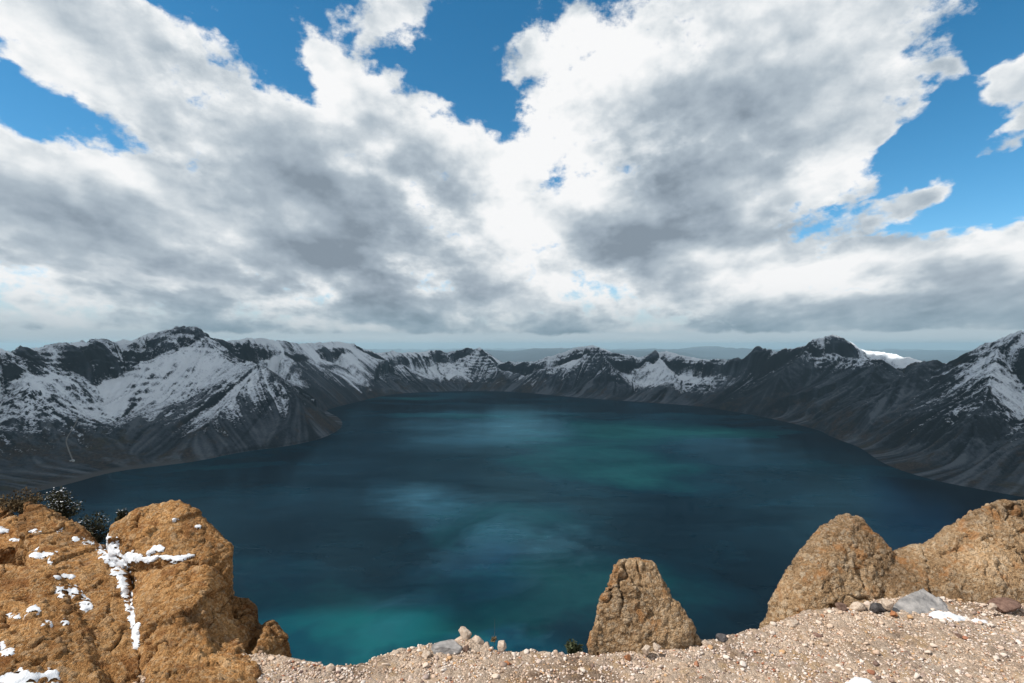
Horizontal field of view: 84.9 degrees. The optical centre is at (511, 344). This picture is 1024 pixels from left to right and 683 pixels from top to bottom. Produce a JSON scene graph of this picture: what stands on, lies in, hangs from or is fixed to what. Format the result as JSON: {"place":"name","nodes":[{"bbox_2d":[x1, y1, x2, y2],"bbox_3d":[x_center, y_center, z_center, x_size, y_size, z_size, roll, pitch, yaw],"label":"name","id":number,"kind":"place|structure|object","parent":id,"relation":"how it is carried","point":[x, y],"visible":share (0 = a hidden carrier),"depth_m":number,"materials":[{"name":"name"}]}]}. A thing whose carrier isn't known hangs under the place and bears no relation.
{"place":"outdoors","nodes":[
{"label":"outdoors","id":0,"kind":"place"},
{"bbox_2d":[66,418,77,458],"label":"path","id":1,"kind":"structure","parent":0,"point":[67,438],"depth_m":2260.78,"materials":[{"name":"grey"}]},
{"bbox_2d":[0,326,1023,498],"bbox_3d":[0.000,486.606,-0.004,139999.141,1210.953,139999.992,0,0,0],"label":"terrain","id":2,"kind":"structure","parent":0,"point":[178,395],"depth_m":2921.44,"materials":[{"name":"grey stone"}]},
{"bbox_2d":[0,0,1023,350],"label":"sky","id":3,"kind":"structure","parent":0,"point":[368,174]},
{"bbox_2d":[1,391,1023,665],"bbox_3d":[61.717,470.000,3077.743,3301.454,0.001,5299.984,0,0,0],"label":"lake water","id":4,"kind":"structure","parent":0,"point":[391,523],"depth_m":1609.79,"materials":[{"name":"teal liquid"}]},
{"bbox_2d":[133,595,1023,682],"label":"ground","id":5,"kind":"structure","parent":0,"point":[751,640],"depth_m":2.84,"materials":[{"name":"beige gravel"}]},
{"bbox_2d":[0,502,140,682],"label":"rock slab","id":6,"kind":"object","parent":5,"relation":"on","point":[94,644],"visible":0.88,"depth_m":2.95,"materials":[{"name":"brown stone"}]},
{"bbox_2d":[0,486,47,513],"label":"shrub","id":7,"kind":"object","parent":6,"relation":"on","point":[11,505],"visible":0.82,"depth_m":4.39,"materials":[{"name":"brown plant"}]},
{"bbox_2d":[34,486,85,520],"bbox_3d":[-3.433,1.243,4.237,0.324,0.332,0.329,0,0,43],"label":"shrub","id":8,"kind":"object","parent":6,"relation":"on","point":[58,504],"visible":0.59,"depth_m":4.23,"materials":[{"name":"green plant"}]},
{"bbox_2d":[0,526,133,682],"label":"snow","id":9,"kind":"structure","parent":6,"relation":"on","point":[22,676],"depth_m":3.03,"materials":[{"name":"white snow"}]},
{"bbox_2d":[77,508,111,543],"bbox_3d":[-3.135,1.395,4.165,0.325,0.319,0.349,0,0,34],"label":"shrub","id":10,"kind":"object","parent":6,"relation":"on","point":[93,527],"visible":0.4,"depth_m":4.16,"materials":[{"name":"green plant"}]},
{"bbox_2d":[115,508,128,521],"bbox_3d":[-3.032,1.352,4.352,0.097,0.178,0.092,0,0,-34],"label":"shrub","id":11,"kind":"object","parent":6,"relation":"on","point":[120,514],"visible":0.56,"depth_m":4.34,"materials":[{"name":"green plant"}]},
{"bbox_2d":[108,500,291,682],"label":"boulder","id":12,"kind":"object","parent":5,"relation":"on","point":[196,618],"visible":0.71,"depth_m":3.11,"materials":[{"name":"brown stone"}]},
{"bbox_2d":[106,518,200,649],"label":"snow","id":13,"kind":"structure","parent":12,"relation":"on","point":[127,557],"depth_m":3.35,"materials":[{"name":"white snow"}]},
{"bbox_2d":[325,663,334,670],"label":"stone","id":14,"kind":"object","parent":5,"relation":"on","point":[330,667],"visible":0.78,"depth_m":2.77,"materials":[{"name":"beige stone"}]},
{"bbox_2d":[390,650,399,654],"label":"stone","id":15,"kind":"object","parent":5,"relation":"on","point":[396,652],"visible":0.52,"depth_m":2.90,"materials":[{"name":"beige stone"}]},
{"bbox_2d":[421,650,430,657],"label":"stone","id":16,"kind":"object","parent":5,"relation":"on","point":[426,653],"visible":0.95,"depth_m":2.87,"materials":[{"name":"beige stone"}]},
{"bbox_2d":[431,639,462,654],"bbox_3d":[-0.338,1.588,2.935,0.177,0.058,0.106,0,0,0],"label":"stone","id":17,"kind":"object","parent":5,"relation":"on","point":[450,646],"visible":0.99,"depth_m":2.90,"materials":[{"name":"grey stone"}]},
{"bbox_2d":[463,645,468,652],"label":"stone","id":18,"kind":"object","parent":5,"relation":"on","point":[466,648],"visible":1,"depth_m":2.89,"materials":[{"name":"brown stone"}]},
{"bbox_2d":[471,635,483,644],"bbox_3d":[-0.194,1.590,2.988,0.093,0.087,0.082,0,0,0],"label":"stone","id":19,"kind":"object","parent":5,"relation":"on","point":[477,639],"visible":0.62,"depth_m":2.97,"materials":[{"name":"beige stone"}]},
{"bbox_2d":[490,618,496,641],"bbox_3d":[-0.097,1.527,2.970,0.039,0.159,0.036,0,0,34],"label":"dry stalk","id":20,"kind":"object","parent":5,"relation":"on","point":[493,638],"visible":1,"depth_m":2.97,"materials":[{"name":"brown plant"}]},
{"bbox_2d":[497,640,506,651],"bbox_3d":[-0.053,1.588,2.946,0.050,0.053,0.045,0,0,0],"label":"stone","id":21,"kind":"object","parent":5,"relation":"on","point":[501,647],"visible":1,"depth_m":2.94,"materials":[{"name":"beige stone"}]},
{"bbox_2d":[543,652,550,656],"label":"stone","id":22,"kind":"object","parent":5,"relation":"on","point":[547,654],"visible":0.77,"depth_m":2.88,"materials":[{"name":"beige stone"}]},
{"bbox_2d":[564,639,583,654],"bbox_3d":[0.330,1.624,2.965,0.106,0.140,0.093,0,0,0],"label":"shrub","id":23,"kind":"object","parent":5,"relation":"on","point":[572,647],"visible":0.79,"depth_m":2.95,"materials":[{"name":"green plant"}]},
{"bbox_2d":[624,654,630,660],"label":"stone","id":24,"kind":"object","parent":5,"relation":"on","point":[627,657],"visible":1,"depth_m":2.82,"materials":[{"name":"brown stone"}]},
{"bbox_2d":[587,557,701,655],"bbox_3d":[0.768,1.915,3.178,0.655,1.450,0.711,0,0,15],"label":"rock pinnacle","id":25,"kind":"object","parent":5,"relation":"on","point":[639,607],"visible":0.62,"depth_m":2.97,"materials":[{"name":"brown stone"}]},
{"bbox_2d":[641,644,650,654],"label":"stone","id":26,"kind":"object","parent":5,"relation":"on","point":[645,649],"visible":1,"depth_m":2.84,"materials":[{"name":"beige stone"}]},
{"bbox_2d":[653,642,661,651],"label":"stone","id":27,"kind":"object","parent":5,"relation":"on","point":[656,647],"visible":1,"depth_m":2.85,"materials":[{"name":"beige stone"}]},
{"bbox_2d":[701,639,711,644],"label":"stone","id":28,"kind":"object","parent":5,"relation":"on","point":[704,642],"visible":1,"depth_m":2.96,"materials":[{"name":"beige stone"}]},
{"bbox_2d":[716,633,727,641],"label":"stone","id":29,"kind":"object","parent":5,"relation":"on","point":[720,637],"visible":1,"depth_m":3.01,"materials":[{"name":"grey stone"}]},
{"bbox_2d":[786,619,798,626],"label":"stone","id":30,"kind":"object","parent":5,"relation":"on","point":[792,622],"visible":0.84,"depth_m":3.19,"materials":[{"name":"beige stone"}]},
{"bbox_2d":[812,632,822,637],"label":"stone","id":31,"kind":"object","parent":5,"relation":"on","point":[817,635],"visible":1,"depth_m":3.07,"materials":[{"name":"brown stone"}]},
{"bbox_2d":[835,602,846,610],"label":"stone","id":32,"kind":"object","parent":5,"relation":"on","point":[841,606],"visible":0.88,"depth_m":3.39,"materials":[{"name":"brown stone"}]},
{"bbox_2d":[849,601,865,610],"bbox_3d":[2.097,1.589,3.396,0.093,0.072,0.076,0,0,0],"label":"stone","id":33,"kind":"object","parent":5,"relation":"on","point":[857,606],"visible":0.95,"depth_m":3.37,"materials":[{"name":"beige stone"}]},
{"bbox_2d":[845,677,873,682],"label":"snow patch","id":34,"kind":"object","parent":5,"relation":"on","point":[859,680],"visible":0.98,"depth_m":2.65,"materials":[{"name":"white snow"}]},
{"bbox_2d":[869,602,885,612],"bbox_3d":[2.194,1.584,3.364,0.103,0.090,0.080,0,0,0],"label":"stone","id":35,"kind":"object","parent":5,"relation":"on","point":[875,607],"visible":0.98,"depth_m":3.34,"materials":[{"name":"grey stone"}]},
{"bbox_2d":[881,598,893,610],"bbox_3d":[2.249,1.553,3.349,0.067,0.072,0.054,0,0,21],"label":"stone","id":36,"kind":"object","parent":5,"relation":"on","point":[887,605],"visible":1,"depth_m":3.34,"materials":[{"name":"beige stone"}]},
{"bbox_2d":[759,499,1023,629],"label":"rock outcrop","id":37,"kind":"object","parent":5,"relation":"on","point":[975,555],"visible":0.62,"depth_m":3.67,"materials":[{"name":"brown stone"}]},
{"bbox_2d":[890,610,897,616],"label":"stone","id":38,"kind":"object","parent":5,"relation":"on","point":[893,613],"visible":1,"depth_m":3.27,"materials":[{"name":"orange stone"}]},
{"bbox_2d":[888,588,948,613],"bbox_3d":[2.517,1.625,3.452,0.304,0.213,0.500,0,0,42],"label":"stone slab","id":39,"kind":"object","parent":5,"relation":"on","point":[922,600],"depth_m":3.39,"materials":[{"name":"grey stone"}]},
{"bbox_2d":[929,610,965,621],"bbox_3d":[2.533,1.582,3.260,0.266,0.049,0.163,0,0,20],"label":"snow patch","id":40,"kind":"object","parent":5,"relation":"on","point":[938,614],"visible":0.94,"depth_m":3.25,"materials":[{"name":"white snow"}]},
{"bbox_2d":[972,618,987,623],"bbox_3d":[2.686,1.592,3.220,0.138,0.034,0.094,0,0,0],"label":"snow patch","id":41,"kind":"object","parent":5,"relation":"on","point":[977,620],"visible":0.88,"depth_m":3.22,"materials":[{"name":"white snow"}]},
{"bbox_2d":[988,603,996,609],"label":"stone","id":42,"kind":"object","parent":5,"relation":"on","point":[992,606],"visible":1,"depth_m":3.29,"materials":[{"name":"beige stone"}]},
{"bbox_2d":[987,597,1021,612],"bbox_3d":[2.967,1.565,3.377,0.161,0.068,0.151,0,0,0],"label":"stone","id":43,"kind":"object","parent":5,"relation":"on","point":[1004,604],"visible":0.86,"depth_m":3.34,"materials":[{"name":"brown stone"}]},
{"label":"stone","id":44,"kind":"object","parent":5,"relation":"on","visible":0},
{"bbox_2d":[458,626,471,639],"bbox_3d":[-0.247,1.558,2.994,0.066,0.093,0.054,0,0,-26],"label":"stone","id":45,"kind":"object","parent":44,"relation":"on","point":[465,633],"visible":0.88,"depth_m":2.98,"materials":[{"name":"beige stone"}]}
]}

